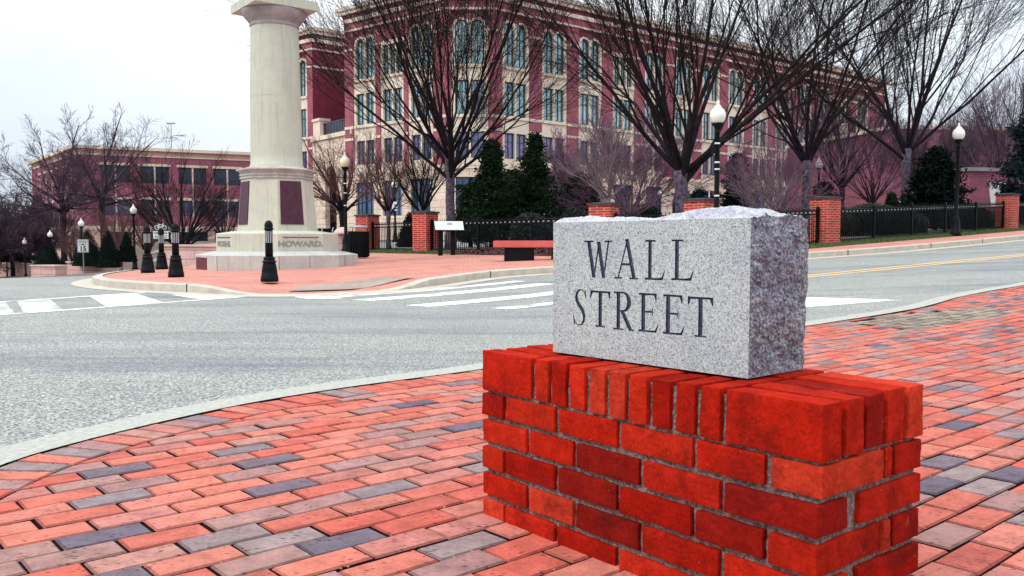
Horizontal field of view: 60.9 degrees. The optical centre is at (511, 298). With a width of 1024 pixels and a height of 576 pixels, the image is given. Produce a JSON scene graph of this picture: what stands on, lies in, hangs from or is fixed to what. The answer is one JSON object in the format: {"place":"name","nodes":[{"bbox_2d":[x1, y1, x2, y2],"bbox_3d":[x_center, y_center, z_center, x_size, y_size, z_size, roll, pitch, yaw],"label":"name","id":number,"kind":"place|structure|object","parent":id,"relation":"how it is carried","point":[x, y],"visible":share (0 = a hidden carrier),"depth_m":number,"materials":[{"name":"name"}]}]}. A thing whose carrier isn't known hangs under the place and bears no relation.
{"place":"outdoors","nodes":[
{"label":"outdoors","id":0,"kind":"place"},
{"bbox_2d":[0,253,115,277],"bbox_3d":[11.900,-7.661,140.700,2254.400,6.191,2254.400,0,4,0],"label":"ground","id":1,"kind":"structure","parent":0,"point":[83,274],"depth_m":44.55,"materials":[{"name":"soil"}]},
{"bbox_2d":[0,263,32,276],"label":"garden wall","id":2,"kind":"structure","parent":1,"relation":"on","point":[22,270],"depth_m":80.35,"materials":[{"name":"pink paint"}]},
{"bbox_2d":[95,231,122,267],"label":"cone shrub","id":3,"kind":"object","parent":1,"relation":"on","point":[107,257],"visible":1,"depth_m":45.16,"materials":[{"name":"green plant"}]},
{"bbox_2d":[27,123,249,257],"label":"office building","id":4,"kind":"structure","parent":1,"relation":"on","point":[233,163],"depth_m":88.63,"materials":[{"name":"red brick"}]},
{"bbox_2d":[140,166,168,183],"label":"window","id":5,"kind":"structure","parent":4,"relation":"in","point":[159,179],"depth_m":87.76,"materials":[{"name":"black glass"}]},
{"bbox_2d":[178,167,205,184],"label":"window","id":6,"kind":"structure","parent":4,"relation":"in","point":[190,169],"depth_m":89.18,"materials":[{"name":"black glass"}]},
{"bbox_2d":[214,169,240,185],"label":"window","id":7,"kind":"structure","parent":4,"relation":"in","point":[233,175],"depth_m":90.85,"materials":[{"name":"black glass"}]},
{"bbox_2d":[785,125,1023,220],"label":"brick building","id":8,"kind":"structure","parent":1,"relation":"on","point":[851,202],"depth_m":77.42,"materials":[{"name":"red brick"}]},
{"bbox_2d":[0,286,1023,575],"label":"pavement","id":9,"kind":"structure","parent":0,"point":[332,470],"depth_m":2.51,"materials":[{"name":"red brick"}]},
{"bbox_2d":[0,229,1023,446],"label":"road","id":10,"kind":"structure","parent":0,"point":[64,371],"depth_m":7.74,"materials":[{"name":"grey asphalt"}]},
{"bbox_2d":[17,299,62,311],"bbox_3d":[-6.107,0.082,11.218,0.418,0.001,2.531,-2,4,-31],"label":"crosswalk marking","id":11,"kind":"object","parent":10,"relation":"on","point":[37,305],"visible":1,"depth_m":11.12,"materials":[{"name":"paint"}]},
{"bbox_2d":[3,191,77,262],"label":"bare tree","id":12,"kind":"object","parent":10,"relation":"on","point":[14,200],"visible":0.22,"depth_m":83.18,"materials":[{"name":"brown plant"}]},
{"bbox_2d":[90,293,160,305],"bbox_3d":[-5.517,0.008,12.341,0.745,0.001,2.781,-2,4,-31],"label":"crosswalk marking","id":13,"kind":"object","parent":10,"relation":"on","point":[119,299],"visible":1,"depth_m":12.27,"materials":[{"name":"white paint"}]},
{"bbox_2d":[327,281,522,297],"bbox_3d":[-1.336,-0.166,14.234,0.300,0.091,4.561,3,5,40],"label":"crosswalk marking","id":14,"kind":"object","parent":10,"relation":"on","point":[429,289],"visible":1,"depth_m":14.44,"materials":[{"name":"white paint"}]},
{"bbox_2d":[353,283,550,300],"bbox_3d":[-0.746,-0.120,13.572,0.446,0.083,4.101,3,5,41],"label":"crosswalk marking","id":15,"kind":"object","parent":10,"relation":"on","point":[455,292],"visible":0.98,"depth_m":13.43,"materials":[{"name":"white paint"}]},
{"bbox_2d":[409,291,552,306],"bbox_3d":[0.160,-0.049,12.483,0.460,0.083,4.134,3,5,41],"label":"crosswalk marking","id":16,"kind":"object","parent":10,"relation":"on","point":[487,299],"visible":0.65,"depth_m":11.84,"materials":[{"name":"white paint"}]},
{"bbox_2d":[0,282,1023,466],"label":"kerb","id":17,"kind":"structure","parent":10,"relation":"on","point":[12,453],"depth_m":3.77,"materials":[{"name":"concrete"}]},
{"bbox_2d":[71,239,1023,296],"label":"gutter","id":18,"kind":"object","parent":10,"relation":"on","point":[85,283],"visible":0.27,"depth_m":15.12,"materials":[{"name":"concrete"}]},
{"bbox_2d":[92,235,1023,294],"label":"kerb","id":19,"kind":"structure","parent":10,"relation":"on","point":[99,279],"depth_m":16.40,"materials":[{"name":"concrete"}]},
{"bbox_2d":[806,297,894,306],"bbox_3d":[3.461,0.049,10.698,2.463,0.068,1.027,-2,4,-22],"label":"crosswalk marking","id":20,"kind":"object","parent":10,"relation":"on","point":[812,301],"visible":0.35,"depth_m":10.70,"materials":[{"name":"white paint"}]},
{"bbox_2d":[0,0,1023,213],"label":"sky","id":21,"kind":"structure","parent":0,"point":[162,64],"materials":[{"name":"white"}]},
{"bbox_2d":[103,231,1023,293],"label":"plaza","id":22,"kind":"structure","parent":0,"point":[415,267],"depth_m":18.52,"materials":[{"name":"brick"}]},
{"bbox_2d":[141,225,154,272],"bbox_3d":[-8.075,-1.094,19.270,0.300,1.050,0.300,-1,4,-16],"label":"bollard","id":23,"kind":"object","parent":22,"relation":"on","point":[147,265],"visible":1,"depth_m":19.20,"materials":[{"name":"black metal"}]},
{"bbox_2d":[155,228,167,269],"bbox_3d":[-8.848,-1.260,21.965,0.300,1.050,0.300,-1,4,-22],"label":"bollard","id":24,"kind":"object","parent":22,"relation":"on","point":[161,262],"visible":0.99,"depth_m":21.89,"materials":[{"name":"black metal"}]},
{"bbox_2d":[168,223,183,277],"bbox_3d":[-6.524,-0.939,16.875,0.300,1.050,0.300,-3,5,-40],"label":"bollard","id":25,"kind":"object","parent":22,"relation":"on","point":[175,267],"visible":0.99,"depth_m":16.80,"materials":[{"name":"black metal"}]},
{"bbox_2d":[260,220,278,281],"bbox_3d":[-4.152,-0.813,14.879,0.300,1.050,0.300,0,4,0],"label":"bollard","id":26,"kind":"object","parent":22,"relation":"on","point":[269,273],"visible":1,"depth_m":14.81,"materials":[{"name":"black metal"}]},
{"bbox_2d":[195,0,357,270],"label":"column monument","id":27,"kind":"object","parent":22,"relation":"on","point":[277,180],"depth_m":21.04,"materials":[{"name":"stone"}]},
{"bbox_2d":[290,277,411,290],"bbox_3d":[-2.712,-0.259,14.735,2.550,0.149,1.000,-3,5,-40],"label":"cobble patch","id":28,"kind":"object","parent":22,"relation":"on","point":[362,283],"visible":1,"depth_m":14.85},
{"bbox_2d":[348,225,369,257],"bbox_3d":[-4.516,-1.690,25.644,0.640,0.955,0.640,0,4,0],"label":"litter bin","id":29,"kind":"object","parent":22,"relation":"on","point":[358,243],"visible":0.88,"depth_m":25.40,"materials":[{"name":"black metal"}]},
{"bbox_2d":[434,221,464,255],"bbox_3d":[-1.869,-1.762,25.852,0.880,1.072,0.379,-1,4,-10],"label":"information panel","id":30,"kind":"object","parent":22,"relation":"on","point":[441,227],"visible":0.86,"depth_m":25.81,"materials":[{"name":"white metal"}]},
{"bbox_2d":[493,241,552,260],"bbox_3d":[0.752,-1.162,21.269,2.420,0.510,0.460,0,4,-2],"label":"bench","id":31,"kind":"object","parent":22,"relation":"on","point":[518,250],"visible":0.56,"depth_m":21.06,"materials":[{"name":"red metal"}]},
{"bbox_2d":[681,198,721,211],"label":"brick pier","id":32,"kind":"structure","parent":22,"relation":"on","point":[690,204],"depth_m":21.26,"materials":[{"name":"red brick"}]},
{"bbox_2d":[707,100,727,207],"bbox_3d":[4.817,-2.824,20.460,0.498,3.650,0.374,1,4,13],"label":"street lamp","id":33,"kind":"object","parent":22,"relation":"on","point":[717,115],"visible":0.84,"depth_m":20.36,"materials":[{"name":"black metal"}]},
{"bbox_2d":[111,222,1023,270],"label":"park ground","id":34,"kind":"structure","parent":0,"point":[139,255],"depth_m":64.38,"materials":[{"name":"green plant"}]},
{"bbox_2d":[0,192,67,275],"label":"bare tree","id":35,"kind":"object","parent":34,"relation":"on","point":[12,266],"visible":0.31,"depth_m":79.84,"materials":[{"name":"brown plant"}]},
{"bbox_2d":[30,265,66,276],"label":"planter","id":36,"kind":"object","parent":34,"relation":"on","point":[44,270],"visible":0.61,"depth_m":58.54,"materials":[{"name":"stone"}]},
{"bbox_2d":[32,241,64,264],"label":"cone shrub","id":37,"kind":"object","parent":36,"relation":"in","point":[47,255],"visible":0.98,"depth_m":60.53,"materials":[{"name":"green plant"}]},
{"bbox_2d":[54,216,100,260],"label":"bare tree","id":38,"kind":"object","parent":34,"relation":"on","point":[69,252],"visible":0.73,"depth_m":61.76,"materials":[{"name":"brown plant"}]},
{"bbox_2d":[65,261,110,274],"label":"planter","id":39,"kind":"object","parent":34,"relation":"on","point":[71,269],"visible":0.25,"depth_m":53.03,"materials":[{"name":"stone"}]},
{"bbox_2d":[70,228,99,265],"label":"cone shrub","id":40,"kind":"object","parent":39,"relation":"in","point":[90,256],"visible":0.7,"depth_m":51.96,"materials":[{"name":"green plant"}]},
{"bbox_2d":[0,105,178,264],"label":"bare tree","id":41,"kind":"object","parent":34,"relation":"on","point":[64,258],"visible":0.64,"depth_m":68.96,"materials":[{"name":"brown plant"}]},
{"bbox_2d":[25,102,191,245],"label":"bare tree","id":42,"kind":"object","parent":34,"relation":"on","point":[101,191],"visible":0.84,"depth_m":59.59,"materials":[{"name":"brown plant"}]},
{"bbox_2d":[83,189,155,270],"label":"bare tree","id":43,"kind":"object","parent":34,"relation":"on","point":[114,232],"visible":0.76,"depth_m":49.36,"materials":[{"name":"brown plant"}]},
{"bbox_2d":[118,231,137,261],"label":"cone shrub","id":44,"kind":"object","parent":34,"relation":"on","point":[126,252],"visible":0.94,"depth_m":46.70,"materials":[{"name":"green plant"}]},
{"bbox_2d":[111,198,172,250],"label":"bare tree","id":45,"kind":"object","parent":34,"relation":"on","point":[152,241],"visible":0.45,"depth_m":50.62,"materials":[{"name":"brown plant"}]},
{"bbox_2d":[87,134,240,243],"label":"bare tree","id":46,"kind":"object","parent":34,"relation":"on","point":[191,232],"visible":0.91,"depth_m":50.18,"materials":[{"name":"brown plant"}]},
{"bbox_2d":[164,244,215,266],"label":"garden wall","id":47,"kind":"structure","parent":34,"relation":"on","point":[188,253],"depth_m":34.58,"materials":[{"name":"stone"}]},
{"bbox_2d":[182,167,239,232],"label":"bare tree","id":48,"kind":"object","parent":34,"relation":"on","point":[223,229],"visible":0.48,"depth_m":53.38,"materials":[{"name":"brown plant"}]},
{"bbox_2d":[302,119,413,226],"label":"bare tree","id":49,"kind":"object","parent":34,"relation":"on","point":[339,205],"visible":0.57,"depth_m":41.39,"materials":[{"name":"brown plant"}]},
{"bbox_2d":[354,214,380,250],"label":"brick pier","id":50,"kind":"structure","parent":34,"relation":"on","point":[365,219],"depth_m":32.26,"materials":[{"name":"red brick"}]},
{"bbox_2d":[320,116,423,249],"bbox_3d":[-6.529,-5.212,39.282,5.181,6.143,5.511,0,4,0],"label":"bare tree","id":51,"kind":"object","parent":34,"relation":"on","point":[380,179],"visible":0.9,"depth_m":39.46,"materials":[{"name":"brown plant"}]},
{"bbox_2d":[397,212,411,246],"bbox_3d":[-4.693,-3.166,39.879,1.346,1.663,1.364,0,4,0],"label":"round shrub","id":52,"kind":"object","parent":34,"relation":"on","point":[408,217],"visible":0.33,"depth_m":39.58,"materials":[{"name":"green plant"}]},
{"bbox_2d":[188,0,629,248],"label":"bare tree","id":53,"kind":"object","parent":34,"relation":"on","point":[451,161],"visible":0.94,"depth_m":31.09,"materials":[{"name":"brown plant"}]},
{"bbox_2d":[411,211,439,250],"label":"brick pier","id":54,"kind":"structure","parent":34,"relation":"on","point":[421,230],"depth_m":29.25,"materials":[{"name":"red brick"}]},
{"bbox_2d":[381,107,475,210],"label":"bare tree","id":55,"kind":"object","parent":34,"relation":"on","point":[425,205],"visible":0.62,"depth_m":40.52,"materials":[{"name":"brown plant"}]},
{"bbox_2d":[455,181,483,246],"bbox_3d":[-1.697,-3.483,35.795,2.198,2.762,2.154,1,4,21],"label":"evergreen tree","id":56,"kind":"object","parent":34,"relation":"on","point":[467,195],"visible":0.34,"depth_m":35.50,"materials":[{"name":"green plant"}]},
{"bbox_2d":[458,138,525,246],"bbox_3d":[-0.694,-3.967,33.002,2.770,4.328,3.344,0,4,0],"label":"evergreen tree","id":57,"kind":"object","parent":34,"relation":"on","point":[490,184],"visible":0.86,"depth_m":32.96,"materials":[{"name":"green plant"}]},
{"bbox_2d":[448,247,550,254],"bbox_3d":[0.887,-1.378,25.190,6.738,0.243,3.569,2,4,29],"label":"mulch bed","id":58,"kind":"object","parent":34,"relation":"on","point":[494,251],"visible":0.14,"depth_m":25.90,"materials":[{"name":"brown plant"}]},
{"bbox_2d":[430,215,585,251],"bbox_3d":[-0.240,-1.897,26.434,0.075,1.215,7.539,-3,5,-41],"label":"iron fence","id":59,"kind":"object","parent":34,"relation":"on","point":[478,221],"visible":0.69,"depth_m":26.96,"materials":[{"name":"black metal"}]},
{"bbox_2d":[510,212,552,240],"bbox_3d":[0.608,-2.194,28.219,1.454,1.234,1.477,0,4,0],"label":"round shrub","id":60,"kind":"object","parent":34,"relation":"on","point":[535,215],"visible":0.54,"depth_m":27.80,"materials":[{"name":"green plant"}]},
{"bbox_2d":[505,130,566,229],"bbox_3d":[1.002,-4.322,34.085,2.878,4.551,3.143,-2,4,-34],"label":"evergreen tree","id":61,"kind":"object","parent":34,"relation":"on","point":[535,184],"visible":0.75,"depth_m":33.91,"materials":[{"name":"green plant"}]},
{"bbox_2d":[541,171,601,217],"bbox_3d":[2.635,-3.815,36.845,3.589,3.279,3.590,0,4,0],"label":"bare shrub","id":62,"kind":"object","parent":34,"relation":"on","point":[572,181],"visible":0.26,"depth_m":36.30,"materials":[{"name":"brown plant"}]},
{"bbox_2d":[510,117,634,204],"bbox_3d":[2.849,-5.324,39.442,5.549,5.722,7.403,1,4,21],"label":"bare tree","id":63,"kind":"object","parent":34,"relation":"on","point":[562,175],"visible":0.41,"depth_m":39.15,"materials":[{"name":"brown plant"}]},
{"bbox_2d":[299,0,890,239],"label":"office building","id":64,"kind":"structure","parent":34,"relation":"on","point":[320,110],"depth_m":79.50,"materials":[{"name":"red brick"}]},
{"bbox_2d":[358,92,373,124],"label":"window","id":65,"kind":"structure","parent":64,"relation":"in","point":[360,96],"depth_m":78.81,"materials":[{"name":"teal glass"}]},
{"bbox_2d":[358,182,373,213],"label":"window","id":66,"kind":"structure","parent":64,"relation":"in","point":[364,208],"depth_m":79.34,"materials":[{"name":"blue glass"}]},
{"bbox_2d":[385,88,401,121],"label":"window","id":67,"kind":"structure","parent":64,"relation":"in","point":[387,116],"depth_m":76.51,"materials":[{"name":"teal glass"}]},
{"bbox_2d":[455,20,483,63],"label":"window","id":68,"kind":"structure","parent":64,"relation":"in","point":[456,39],"depth_m":72.12,"materials":[{"name":"teal glass"}]},
{"bbox_2d":[455,80,484,113],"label":"window","id":69,"kind":"structure","parent":64,"relation":"in","point":[459,105],"depth_m":72.40,"materials":[{"name":"teal glass"}]},
{"bbox_2d":[455,132,484,157],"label":"window","id":70,"kind":"structure","parent":64,"relation":"in","point":[479,134],"depth_m":72.65,"materials":[{"name":"blue glass"}]},
{"bbox_2d":[505,23,524,68],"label":"window","id":71,"kind":"structure","parent":64,"relation":"in","point":[509,59],"depth_m":73.88,"materials":[{"name":"teal glass"}]},
{"bbox_2d":[505,82,524,116],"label":"window","id":72,"kind":"structure","parent":64,"relation":"in","point":[519,105],"depth_m":74.21,"materials":[{"name":"teal glass"}]},
{"bbox_2d":[505,133,524,158],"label":"window","id":73,"kind":"structure","parent":64,"relation":"in","point":[520,139],"depth_m":74.04,"materials":[{"name":"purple glass"}]},
{"bbox_2d":[544,33,562,74],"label":"window","id":74,"kind":"structure","parent":64,"relation":"in","point":[557,38],"depth_m":76.77,"materials":[{"name":"teal glass"}]},
{"bbox_2d":[544,88,562,121],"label":"window","id":75,"kind":"structure","parent":64,"relation":"in","point":[558,119],"depth_m":77.03,"materials":[{"name":"teal glass"}]},
{"bbox_2d":[580,94,597,125],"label":"window","id":76,"kind":"structure","parent":64,"relation":"in","point":[583,112],"depth_m":79.51,"materials":[{"name":"teal glass"}]},
{"bbox_2d":[587,202,620,217],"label":"brick pier","id":77,"kind":"structure","parent":34,"relation":"on","point":[605,209],"depth_m":23.03,"materials":[{"name":"red brick"}]},
{"bbox_2d":[541,102,675,201],"bbox_3d":[3.240,-4.305,28.892,4.573,4.441,3.924,0,4,0],"label":"bare shrub","id":78,"kind":"object","parent":34,"relation":"on","point":[601,192],"visible":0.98,"depth_m":28.70,"materials":[{"name":"brown plant"}]},
{"bbox_2d":[546,84,721,217],"bbox_3d":[4.811,-5.491,35.831,7.634,6.485,6.803,3,5,39],"label":"bare tree","id":79,"kind":"object","parent":34,"relation":"on","point":[660,164],"visible":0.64,"depth_m":35.45,"materials":[{"name":"brown plant"}]},
{"bbox_2d":[719,151,762,207],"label":"bare shrub","id":80,"kind":"object","parent":34,"relation":"on","point":[728,200],"visible":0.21,"depth_m":43.42,"materials":[{"name":"brown plant"}]},
{"bbox_2d":[491,0,1022,212],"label":"bare tree","id":81,"kind":"object","parent":34,"relation":"on","point":[685,171],"visible":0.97,"depth_m":26.40,"materials":[{"name":"brown plant"}]},
{"bbox_2d":[711,137,822,212],"bbox_3d":[8.170,-3.648,28.877,3.380,3.291,3.561,0,4,0],"label":"bare shrub","id":82,"kind":"object","parent":34,"relation":"on","point":[751,203],"visible":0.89,"depth_m":28.61,"materials":[{"name":"brown plant"}]},
{"bbox_2d":[708,102,868,213],"bbox_3d":[12.162,-6.038,40.128,6.868,6.447,7.639,0,4,0],"label":"bare tree","id":83,"kind":"object","parent":34,"relation":"on","point":[792,166],"visible":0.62,"depth_m":39.09,"materials":[{"name":"brown plant"}]},
{"bbox_2d":[639,0,979,238],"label":"bare tree","id":84,"kind":"object","parent":34,"relation":"on","point":[812,145],"visible":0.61,"depth_m":30.09,"materials":[{"name":"brown plant"}]},
{"bbox_2d":[764,30,927,214],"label":"bare tree","id":85,"kind":"object","parent":34,"relation":"on","point":[837,135],"visible":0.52,"depth_m":42.26,"materials":[{"name":"brown plant"}]},
{"bbox_2d":[669,0,1023,204],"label":"bare tree","id":86,"kind":"object","parent":34,"relation":"on","point":[907,149],"visible":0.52,"depth_m":37.16,"materials":[{"name":"brown plant"}]},
{"bbox_2d":[840,214,863,236],"bbox_3d":[12.192,-2.668,31.886,1.479,0.856,1.220,0,4,0],"label":"round shrub","id":87,"kind":"object","parent":34,"relation":"on","point":[850,226],"visible":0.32,"depth_m":31.46,"materials":[{"name":"green plant"}]},
{"bbox_2d":[815,84,942,202],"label":"bare tree","id":88,"kind":"object","parent":34,"relation":"on","point":[873,198],"visible":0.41,"depth_m":57.05,"materials":[{"name":"brown plant"}]},
{"bbox_2d":[859,206,918,233],"bbox_3d":[13.557,-2.842,31.379,2.135,1.018,1.660,0,4,0],"label":"round shrub","id":89,"kind":"object","parent":34,"relation":"on","point":[888,222],"visible":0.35,"depth_m":30.87,"materials":[{"name":"green plant"}]},
{"bbox_2d":[810,230,1022,247],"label":"turf","id":90,"kind":"structure","parent":34,"relation":"on","point":[940,237],"depth_m":28.17,"materials":[{"name":"green plant"}]},
{"bbox_2d":[767,206,819,244],"bbox_3d":[6.855,-1.839,23.330,4.957,1.415,0.075,-3,5,-40],"label":"iron fence","id":91,"kind":"object","parent":90,"relation":"on","point":[817,214],"visible":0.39,"depth_m":24.68,"materials":[{"name":"black metal"}]},
{"bbox_2d":[808,196,842,248],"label":"brick pier","id":92,"kind":"structure","parent":90,"relation":"on","point":[830,218],"depth_m":24.85,"materials":[{"name":"red brick"}]},
{"bbox_2d":[840,201,1004,240],"bbox_3d":[14.023,-2.621,29.291,12.377,1.726,0.075,-3,5,-40],"label":"iron fence","id":93,"kind":"object","parent":90,"relation":"on","point":[975,212],"visible":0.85,"depth_m":28.80,"materials":[{"name":"black metal"}]},
{"bbox_2d":[949,123,964,235],"bbox_3d":[14.379,-3.838,28.110,0.498,3.650,0.374,2,4,27],"label":"street lamp","id":94,"kind":"object","parent":90,"relation":"on","point":[958,134],"visible":0.98,"depth_m":28.06,"materials":[{"name":"black metal"}]},
{"bbox_2d":[994,193,1020,232],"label":"brick pier","id":95,"kind":"structure","parent":90,"relation":"on","point":[1011,213],"depth_m":33.19,"materials":[{"name":"red brick"}]},
{"bbox_2d":[864,82,994,181],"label":"bare tree","id":96,"kind":"object","parent":34,"relation":"on","point":[950,143],"visible":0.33,"depth_m":57.95,"materials":[{"name":"brown plant"}]},
{"bbox_2d":[886,145,976,229],"bbox_3d":[17.288,-4.525,35.821,4.043,3.574,3.470,-1,4,-17],"label":"evergreen tree","id":97,"kind":"object","parent":34,"relation":"on","point":[932,181],"visible":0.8,"depth_m":35.32,"materials":[{"name":"green plant"}]},
{"bbox_2d":[863,73,1023,189],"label":"bare tree","id":98,"kind":"object","parent":34,"relation":"on","point":[979,162],"visible":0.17,"depth_m":62.35,"materials":[{"name":"brown plant"}]},
{"bbox_2d":[934,202,990,228],"bbox_3d":[17.535,-3.227,33.875,2.099,1.057,1.749,0,4,0],"label":"round shrub","id":99,"kind":"object","parent":34,"relation":"on","point":[981,217],"visible":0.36,"depth_m":33.36,"materials":[{"name":"green plant"}]},
{"bbox_2d":[927,36,1023,167],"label":"bare tree","id":100,"kind":"object","parent":34,"relation":"on","point":[990,135],"visible":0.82,"depth_m":49.37,"materials":[{"name":"brown plant"}]},
{"bbox_2d":[929,52,1023,162],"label":"bare tree","id":101,"kind":"object","parent":34,"relation":"on","point":[985,110],"visible":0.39,"depth_m":56.93,"materials":[{"name":"brown plant"}]},
{"bbox_2d":[954,167,1009,212],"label":"building","id":102,"kind":"structure","parent":34,"relation":"on","point":[979,178],"depth_m":48.52,"materials":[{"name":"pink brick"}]},
{"bbox_2d":[986,109,1023,223],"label":"evergreen tree","id":103,"kind":"object","parent":34,"relation":"on","point":[1015,170],"visible":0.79,"depth_m":39.84,"materials":[{"name":"green plant"}]},
{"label":"turf","id":104,"kind":"structure","parent":34,"relation":"on","visible":0},
{"bbox_2d":[337,152,349,251],"bbox_3d":[-6.075,-3.501,31.740,0.374,3.650,0.498,3,5,36],"label":"street lamp","id":105,"kind":"object","parent":104,"relation":"on","point":[344,162],"visible":0.91,"depth_m":31.68,"materials":[{"name":"black metal"}]},
{"bbox_2d":[371,221,411,250],"bbox_3d":[-4.166,-2.189,31.023,0.075,1.218,3.198,-3,5,-39],"label":"iron fence","id":106,"kind":"object","parent":104,"relation":"on","point":[385,227],"visible":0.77,"depth_m":31.24,"materials":[{"name":"black metal"}]},
{"bbox_2d":[338,226,1023,253],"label":"grass","id":107,"kind":"structure","parent":0,"point":[866,241],"depth_m":27.57,"materials":[{"name":"green plant"}]},
{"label":"pavement bed","id":108,"kind":"structure","parent":0,"visible":0},
{"bbox_2d":[482,344,922,575],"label":"brick plinth","id":109,"kind":"structure","parent":108,"relation":"on","point":[641,469],"depth_m":1.68,"materials":[{"name":"red brick"}]},
{"bbox_2d":[553,206,808,378],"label":"granite block","id":110,"kind":"structure","parent":109,"relation":"on","point":[720,290],"depth_m":1.82,"materials":[{"name":"stone"}]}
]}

